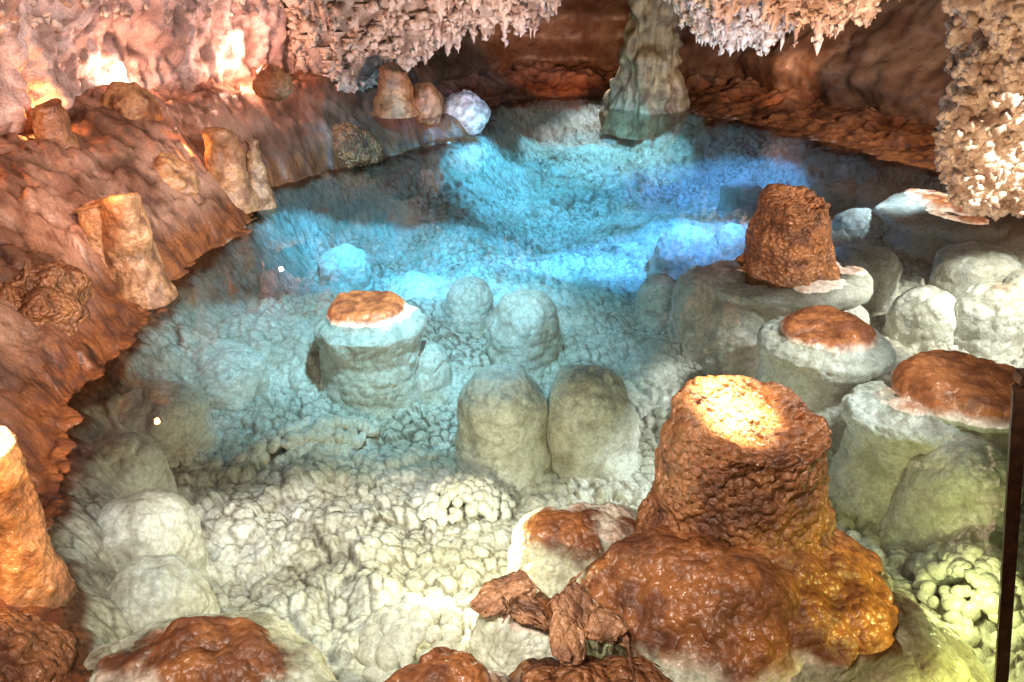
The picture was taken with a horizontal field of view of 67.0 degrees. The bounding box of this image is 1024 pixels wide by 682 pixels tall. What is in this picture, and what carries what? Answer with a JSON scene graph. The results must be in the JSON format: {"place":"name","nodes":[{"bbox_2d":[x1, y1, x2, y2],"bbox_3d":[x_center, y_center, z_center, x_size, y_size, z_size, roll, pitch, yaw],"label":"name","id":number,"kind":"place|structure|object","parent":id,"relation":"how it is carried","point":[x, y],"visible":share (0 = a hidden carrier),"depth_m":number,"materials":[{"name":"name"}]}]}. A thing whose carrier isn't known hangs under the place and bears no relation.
{"place":"outdoors","nodes":[
{"label":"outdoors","id":0,"kind":"place"},
{"bbox_2d":[0,0,293,134],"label":"cave wall","id":1,"kind":"structure","parent":0,"point":[150,48],"depth_m":6.66,"materials":[{"name":"beige stone"}]},
{"bbox_2d":[0,0,283,33],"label":"cave coral","id":2,"kind":"object","parent":1,"relation":"attached to","point":[33,21],"visible":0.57,"depth_m":6.24},
{"bbox_2d":[0,60,1023,681],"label":"cave floor","id":3,"kind":"structure","parent":0,"point":[540,182],"depth_m":5.68,"materials":[{"name":"white stone"}]},
{"bbox_2d":[0,425,78,608],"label":"broken stalagmite","id":4,"kind":"object","parent":3,"relation":"on","point":[34,570],"visible":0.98,"depth_m":2.54,"materials":[{"name":"orange stone"}]},
{"bbox_2d":[0,608,84,681],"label":"flowstone mound","id":5,"kind":"object","parent":3,"relation":"on","point":[35,647],"visible":0.84,"depth_m":2.36,"materials":[{"name":"stone"}]},
{"bbox_2d":[0,260,95,335],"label":"cave rock","id":6,"kind":"object","parent":3,"relation":"on","point":[59,294],"visible":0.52,"depth_m":4.14,"materials":[{"name":"stone"}]},
{"bbox_2d":[29,98,80,149],"bbox_3d":[-3.228,-1.403,5.438,0.379,0.563,0.416,0,26,0],"label":"broken stalagmite","id":7,"kind":"object","parent":3,"relation":"on","point":[51,121],"visible":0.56,"depth_m":5.30,"materials":[{"name":"brown stone"}]},
{"bbox_2d":[73,198,107,269],"bbox_3d":[-2.665,-0.605,4.996,0.373,0.612,0.367,0,26,0],"label":"broken stalagmite","id":8,"kind":"object","parent":3,"relation":"on","point":[89,218],"visible":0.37,"depth_m":4.83,"materials":[{"name":"brown stone"}]},
{"bbox_2d":[100,81,162,121],"bbox_3d":[-3.146,-1.944,6.412,0.426,0.415,0.419,13,29,25],"label":"cave rock","id":9,"kind":"object","parent":3,"relation":"on","point":[134,101],"visible":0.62,"depth_m":6.26,"materials":[{"name":"brown stone"}]},
{"bbox_2d":[91,429,176,493],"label":"calcite dome","id":10,"kind":"structure","parent":3,"relation":"on","point":[136,462],"depth_m":3.71,"materials":[{"name":"beige stone"}]},
{"bbox_2d":[100,192,180,309],"bbox_3d":[-2.457,-0.587,4.982,0.444,0.790,0.400,0,26,0],"label":"broken stalagmite","id":11,"kind":"object","parent":3,"relation":"on","point":[135,265],"visible":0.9,"depth_m":4.89,"materials":[{"name":"brown stone"}]},
{"bbox_2d":[95,488,211,576],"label":"calcite dome","id":12,"kind":"structure","parent":3,"relation":"on","point":[154,521],"depth_m":3.25,"materials":[{"name":"beige stone"}]},
{"bbox_2d":[107,553,219,631],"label":"calcite dome","id":13,"kind":"structure","parent":3,"relation":"on","point":[143,590],"depth_m":2.97,"materials":[{"name":"beige stone"}]},
{"bbox_2d":[118,378,220,467],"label":"calcite dome","id":14,"kind":"structure","parent":3,"relation":"on","point":[173,420],"depth_m":4.19,"materials":[{"name":"beige stone"}]},
{"bbox_2d":[152,152,200,198],"bbox_3d":[-2.724,-1.255,6.154,0.450,0.474,0.444,-8,27,-16],"label":"cave rock","id":15,"kind":"object","parent":3,"relation":"attached to","point":[176,173],"visible":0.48,"depth_m":6.04,"materials":[{"name":"brown stone"}]},
{"bbox_2d":[83,610,336,681],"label":"flowstone mound","id":16,"kind":"object","parent":3,"relation":"on","point":[246,646],"visible":0.98,"depth_m":2.47,"materials":[{"name":"brown stone"}]},
{"bbox_2d":[190,339,269,412],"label":"calcite dome","id":17,"kind":"structure","parent":3,"relation":"on","point":[228,374],"depth_m":4.73,"materials":[{"name":"white stone"}]},
{"bbox_2d":[202,127,259,213],"bbox_3d":[-2.478,-1.502,6.685,0.473,0.743,0.500,0,26,0],"label":"broken stalagmite","id":18,"kind":"object","parent":3,"relation":"on","point":[225,159],"visible":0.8,"depth_m":6.54,"materials":[{"name":"brown stone"}]},
{"bbox_2d":[244,138,277,215],"bbox_3d":[-2.303,-1.482,6.950,0.304,0.668,0.281,0,26,0],"label":"broken stalagmite","id":19,"kind":"object","parent":3,"relation":"on","point":[257,173],"visible":0.77,"depth_m":6.90,"materials":[{"name":"beige stone"}]},
{"bbox_2d":[252,63,293,101],"bbox_3d":[-2.381,-2.566,7.685,0.356,0.365,0.362,-19,32,-34],"label":"cave rock","id":20,"kind":"object","parent":3,"relation":"on","point":[273,82],"visible":1,"depth_m":7.58,"materials":[{"name":"brown stone"}]},
{"bbox_2d":[230,414,380,464],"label":"calcite nodules","id":21,"kind":"object","parent":3,"relation":"on","point":[295,439],"visible":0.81,"depth_m":4.39,"materials":[{"name":"white stone"}]},
{"bbox_2d":[317,243,374,291],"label":"calcite dome","id":22,"kind":"structure","parent":3,"relation":"on","point":[343,266],"depth_m":6.54,"materials":[{"name":"white stone"}]},
{"bbox_2d":[332,122,383,169],"bbox_3d":[-1.789,-2.116,8.575,0.687,0.590,0.516,0,26,0],"label":"cave rock","id":23,"kind":"object","parent":3,"relation":"on","point":[357,147],"visible":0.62,"depth_m":8.43,"materials":[{"name":"stone"}]},
{"bbox_2d":[314,290,426,418],"bbox_3d":[-0.928,0.139,5.082,0.824,0.897,0.830,0,26,0],"label":"stalagmite stump","id":24,"kind":"object","parent":3,"relation":"on","point":[368,343],"visible":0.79,"depth_m":4.81,"materials":[{"name":"white stone"}]},
{"bbox_2d":[372,62,419,118],"bbox_3d":[-1.325,-2.819,8.671,0.546,0.568,0.510,0,26,0],"label":"broken stalagmite","id":25,"kind":"object","parent":3,"relation":"on","point":[394,98],"visible":1,"depth_m":8.56,"materials":[{"name":"beige stone"}]},
{"bbox_2d":[354,593,470,681],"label":"calcite nodules","id":26,"kind":"object","parent":3,"relation":"on","point":[393,634],"visible":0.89,"depth_m":2.81,"materials":[{"name":"beige stone"}]},
{"bbox_2d":[386,271,451,300],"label":"calcite dome","id":27,"kind":"structure","parent":3,"relation":"on","point":[408,285],"depth_m":6.29,"materials":[{"name":"stone"}]},
{"bbox_2d":[413,81,442,125],"bbox_3d":[-1.093,-2.943,9.594,0.481,0.553,0.554,0,26,0],"label":"cave rock","id":28,"kind":"object","parent":3,"relation":"attached to","point":[428,97],"visible":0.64,"depth_m":9.37,"materials":[{"name":"beige stone"}]},
{"bbox_2d":[418,340,452,401],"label":"calcite dome","id":29,"kind":"structure","parent":3,"relation":"on","point":[435,373],"depth_m":5.09,"materials":[{"name":"white stone"}]},
{"bbox_2d":[384,646,510,681],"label":"flowstone mound","id":30,"kind":"object","parent":3,"relation":"on","point":[441,664],"visible":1,"depth_m":2.34,"materials":[{"name":"brown stone"}]},
{"bbox_2d":[411,472,515,533],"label":"calcite nodules","id":31,"kind":"object","parent":3,"relation":"on","point":[457,489],"visible":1,"depth_m":3.94,"materials":[{"name":"white stone"}]},
{"bbox_2d":[442,89,490,134],"bbox_3d":[-0.612,-2.975,10.112,0.667,0.619,0.612,0,26,0],"label":"calcite boulder","id":32,"kind":"object","parent":3,"relation":"on","point":[469,110],"visible":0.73,"depth_m":9.88,"materials":[{"name":"white stone"}]},
{"bbox_2d":[443,276,494,332],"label":"calcite dome","id":33,"kind":"structure","parent":3,"relation":"on","point":[468,304],"depth_m":5.81,"materials":[{"name":"white stone"}]},
{"bbox_2d":[454,364,551,490],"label":"calcite dome","id":34,"kind":"structure","parent":3,"relation":"on","point":[502,420],"depth_m":4.27,"materials":[{"name":"beige stone"}]},
{"bbox_2d":[468,591,557,675],"bbox_3d":[0.018,1.133,2.768,0.396,0.530,0.419,0,26,0],"label":"flowstone mound","id":35,"kind":"object","parent":3,"relation":"on","point":[508,646],"visible":0.3,"depth_m":2.58,"materials":[{"name":"beige stone"}]},
{"bbox_2d":[470,569,541,618],"bbox_3d":[-0.034,0.865,2.646,0.236,0.082,0.140,-10,28,-19],"label":"broken flowstone shard","id":36,"kind":"object","parent":35,"relation":"on","point":[486,602],"visible":0.81,"depth_m":2.63,"materials":[{"name":"brown stone"}]},
{"bbox_2d":[501,593,548,631],"bbox_3d":[0.043,0.888,2.563,0.158,0.082,0.183,0,26,0],"label":"broken flowstone shard","id":37,"kind":"object","parent":35,"relation":"on","point":[525,609],"visible":1,"depth_m":2.54,"materials":[{"name":"brown stone"}]},
{"bbox_2d":[485,289,562,376],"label":"calcite dome","id":38,"kind":"structure","parent":3,"relation":"on","point":[524,329],"depth_m":5.24,"materials":[{"name":"white stone"}]},
{"bbox_2d":[507,502,637,597],"bbox_3d":[0.321,1.058,3.243,0.708,0.845,0.675,22,34,38],"label":"flowstone mound","id":39,"kind":"object","parent":3,"relation":"on","point":[552,551],"visible":0.33,"depth_m":3.00,"materials":[{"name":"beige stone"}]},
{"bbox_2d":[508,655,672,681],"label":"flowstone mound","id":40,"kind":"object","parent":3,"relation":"on","point":[608,668],"visible":0.88,"depth_m":2.37,"materials":[{"name":"stone"}]},
{"bbox_2d":[548,609,586,665],"bbox_3d":[0.175,0.920,2.404,0.123,0.095,0.162,0,26,0],"label":"broken flowstone shard","id":41,"kind":"object","parent":40,"relation":"on","point":[566,636],"visible":0.96,"depth_m":2.39,"materials":[{"name":"brown stone"}]},
{"bbox_2d":[546,569,600,628],"bbox_3d":[0.224,0.869,2.530,0.137,0.112,0.241,19,32,34],"label":"broken flowstone shard","id":42,"kind":"object","parent":40,"relation":"on","point":[575,601],"visible":0.62,"depth_m":2.51,"materials":[{"name":"brown stone"}]},
{"bbox_2d":[580,605,660,677],"bbox_3d":[0.329,0.952,2.394,0.254,0.155,0.187,15,30,28],"label":"broken flowstone shard","id":43,"kind":"object","parent":40,"relation":"on","point":[604,624],"visible":1,"depth_m":2.40,"materials":[{"name":"brown stone"}]},
{"bbox_2d":[546,364,639,483],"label":"calcite dome","id":44,"kind":"structure","parent":3,"relation":"on","point":[593,430],"depth_m":4.32,"materials":[{"name":"beige stone"}]},
{"bbox_2d":[599,0,689,139],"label":"flowstone column","id":45,"kind":"structure","parent":3,"relation":"on","point":[646,96],"depth_m":11.43,"materials":[{"name":"beige stone"}]},
{"bbox_2d":[624,351,677,388],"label":"calcite dome","id":46,"kind":"structure","parent":3,"relation":"on","point":[651,369],"depth_m":5.28,"materials":[{"name":"white stone"}]},
{"bbox_2d":[634,273,676,331],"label":"calcite dome","id":47,"kind":"structure","parent":3,"relation":"on","point":[653,298],"depth_m":5.96,"materials":[{"name":"white stone"}]},
{"bbox_2d":[649,224,723,280],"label":"calcite dome","id":48,"kind":"structure","parent":3,"relation":"on","point":[680,250],"depth_m":6.62,"materials":[{"name":"white stone"}]},
{"bbox_2d":[666,266,719,361],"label":"calcite dome","id":49,"kind":"structure","parent":3,"relation":"on","point":[694,299],"depth_m":5.63,"materials":[{"name":"grey stone"}]},
{"bbox_2d":[714,223,745,260],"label":"calcite dome","id":50,"kind":"structure","parent":3,"relation":"on","point":[729,238],"depth_m":6.78,"materials":[{"name":"white stone"}]},
{"bbox_2d":[697,300,765,378],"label":"calcite dome","id":51,"kind":"structure","parent":3,"relation":"on","point":[729,343],"depth_m":5.44,"materials":[{"name":"grey stone"}]},
{"bbox_2d":[631,375,835,554],"bbox_3d":[0.867,0.534,2.872,0.829,0.675,0.865,0,26,0],"label":"broken stalagmite","id":52,"kind":"object","parent":3,"relation":"on","point":[741,461],"visible":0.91,"depth_m":2.68,"materials":[{"name":"stone"}]},
{"bbox_2d":[717,178,761,215],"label":"calcite dome","id":53,"kind":"structure","parent":3,"relation":"on","point":[740,196],"depth_m":8.61,"materials":[{"name":"grey stone"}]},
{"bbox_2d":[577,524,902,681],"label":"flowstone mound","id":54,"kind":"object","parent":3,"relation":"on","point":[694,606],"visible":0.65,"depth_m":2.52,"materials":[{"name":"brown stone"}]},
{"bbox_2d":[706,259,872,322],"bbox_3d":[1.994,-0.183,5.787,1.255,0.866,0.990,0,26,0],"label":"stalagmite stump","id":55,"kind":"object","parent":3,"relation":"on","point":[852,288],"visible":0.25,"depth_m":5.36,"materials":[{"name":"white stone"}]},
{"bbox_2d":[734,183,841,288],"bbox_3d":[2.010,-0.714,5.583,0.809,0.762,0.903,0,26,0],"label":"broken stalagmite","id":56,"kind":"object","parent":55,"relation":"on","point":[788,240],"visible":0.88,"depth_m":5.37,"materials":[{"name":"stone"}]},
{"bbox_2d":[755,305,896,448],"bbox_3d":[1.895,0.267,4.825,0.832,0.891,0.845,0,26,0],"label":"stalagmite stump","id":57,"kind":"object","parent":3,"relation":"on","point":[822,360],"visible":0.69,"depth_m":4.53,"materials":[{"name":"white stone"}]},
{"bbox_2d":[808,178,858,215],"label":"calcite dome","id":58,"kind":"structure","parent":3,"relation":"on","point":[837,194],"depth_m":8.43,"materials":[{"name":"grey stone"}]},
{"bbox_2d":[841,304,869,324],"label":"calcite dome","id":59,"kind":"structure","parent":3,"relation":"on","point":[860,312],"depth_m":5.42,"materials":[{"name":"white stone"}]},
{"bbox_2d":[831,208,884,238],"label":"calcite dome","id":60,"kind":"structure","parent":3,"relation":"on","point":[867,223],"depth_m":7.29,"materials":[{"name":"white stone"}]},
{"bbox_2d":[835,243,902,309],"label":"calcite dome","id":61,"kind":"structure","parent":3,"relation":"on","point":[882,266],"depth_m":6.21,"materials":[{"name":"white stone"}]},
{"bbox_2d":[850,183,902,209],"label":"calcite dome","id":62,"kind":"structure","parent":3,"relation":"on","point":[870,195],"depth_m":8.27,"materials":[{"name":"stone"}]},
{"bbox_2d":[877,345,912,380],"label":"calcite dome","id":63,"kind":"structure","parent":3,"relation":"on","point":[902,354],"depth_m":5.07,"materials":[{"name":"white stone"}]},
{"bbox_2d":[828,380,968,522],"bbox_3d":[2.016,0.645,4.120,0.651,0.827,0.644,0,26,0],"label":"stalagmite stump","id":64,"kind":"object","parent":3,"relation":"on","point":[888,433],"visible":0.54,"depth_m":3.92,"materials":[{"name":"beige stone"}]},
{"bbox_2d":[881,285,956,345],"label":"calcite dome","id":65,"kind":"structure","parent":3,"relation":"on","point":[919,315],"depth_m":5.51,"materials":[{"name":"white stone"}]},
{"bbox_2d":[874,587,993,681],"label":"flowstone mound","id":66,"kind":"object","parent":3,"relation":"on","point":[935,649],"visible":0.3,"depth_m":2.59,"materials":[{"name":"beige stone"}]},
{"bbox_2d":[873,188,1015,263],"bbox_3d":[4.002,-0.904,7.282,1.210,0.867,1.212,-19,32,-34],"label":"stalagmite stump","id":67,"kind":"object","parent":3,"relation":"on","point":[926,224],"visible":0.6,"depth_m":6.90,"materials":[{"name":"grey stone"}]},
{"bbox_2d":[880,431,1023,551],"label":"calcite dome","id":68,"kind":"structure","parent":3,"relation":"on","point":[954,489],"depth_m":3.62,"materials":[{"name":"beige stone"}]},
{"bbox_2d":[890,350,1016,455],"bbox_3d":[2.358,0.563,4.178,0.748,0.927,0.740,0,26,0],"label":"stalagmite stump","id":69,"kind":"object","parent":3,"relation":"on","point":[971,393],"visible":0.38,"depth_m":3.87,"materials":[{"name":"brown stone"}]},
{"bbox_2d":[913,540,1023,658],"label":"calcite nodules","id":70,"kind":"object","parent":3,"relation":"on","point":[977,565],"visible":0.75,"depth_m":3.25,"materials":[{"name":"beige stone"}]},
{"bbox_2d":[928,240,1021,297],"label":"calcite dome","id":71,"kind":"structure","parent":3,"relation":"on","point":[958,269],"depth_m":6.21,"materials":[{"name":"white stone"}]},
{"bbox_2d":[953,282,1023,360],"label":"calcite dome","id":72,"kind":"structure","parent":3,"relation":"on","point":[989,319],"depth_m":5.34,"materials":[{"name":"white stone"}]},
{"bbox_2d":[993,234,1023,268],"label":"calcite dome","id":73,"kind":"structure","parent":3,"relation":"on","point":[1014,244],"depth_m":6.49,"materials":[{"name":"white stone"}]},
{"bbox_2d":[994,368,1023,681],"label":"handrail","id":74,"kind":"object","parent":3,"relation":"on","point":[1014,480],"visible":1,"depth_m":1.96,"materials":[{"name":"brown metal"}]},
{"bbox_2d":[1001,269,1023,294],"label":"calcite dome","id":75,"kind":"structure","parent":3,"relation":"on","point":[1015,278],"depth_m":5.59,"materials":[{"name":"white stone"}]},
{"bbox_2d":[407,0,721,87],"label":"cave wall","id":76,"kind":"structure","parent":0,"point":[571,33],"depth_m":13.60,"materials":[{"name":"brown stone"}]},
{"bbox_2d":[282,0,881,86],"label":"cave ceiling","id":77,"kind":"structure","parent":0,"point":[366,66],"depth_m":8.37,"materials":[{"name":"beige stone"}]},
{"bbox_2d":[283,0,561,92],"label":"stalactite cluster","id":78,"kind":"object","parent":77,"relation":"hanging from","point":[450,19],"visible":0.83,"depth_m":8.45,"materials":[{"name":"beige stone"}]},
{"bbox_2d":[663,0,800,55],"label":"stalactite cluster","id":79,"kind":"object","parent":77,"relation":"hanging from","point":[751,29],"visible":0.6,"depth_m":9.33,"materials":[{"name":"white stone"}]},
{"bbox_2d":[692,0,899,55],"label":"stalactite cluster","id":80,"kind":"object","parent":77,"relation":"hanging from","point":[775,10],"visible":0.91,"depth_m":7.58,"materials":[{"name":"beige stone"}]},
{"bbox_2d":[714,0,953,126],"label":"cave wall","id":81,"kind":"structure","parent":0,"point":[889,62],"depth_m":10.31,"materials":[{"name":"brown stone"}]},
{"bbox_2d":[934,0,1023,210],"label":"stalactite","id":82,"kind":"object","parent":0,"point":[987,21],"visible":0.45,"depth_m":4.69},
{"bbox_2d":[932,0,1023,220],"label":"popcorn","id":83,"kind":"object","parent":82,"relation":"attached to","point":[979,52],"visible":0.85,"depth_m":4.75,"materials":[{"name":"beige stone"}]}
]}

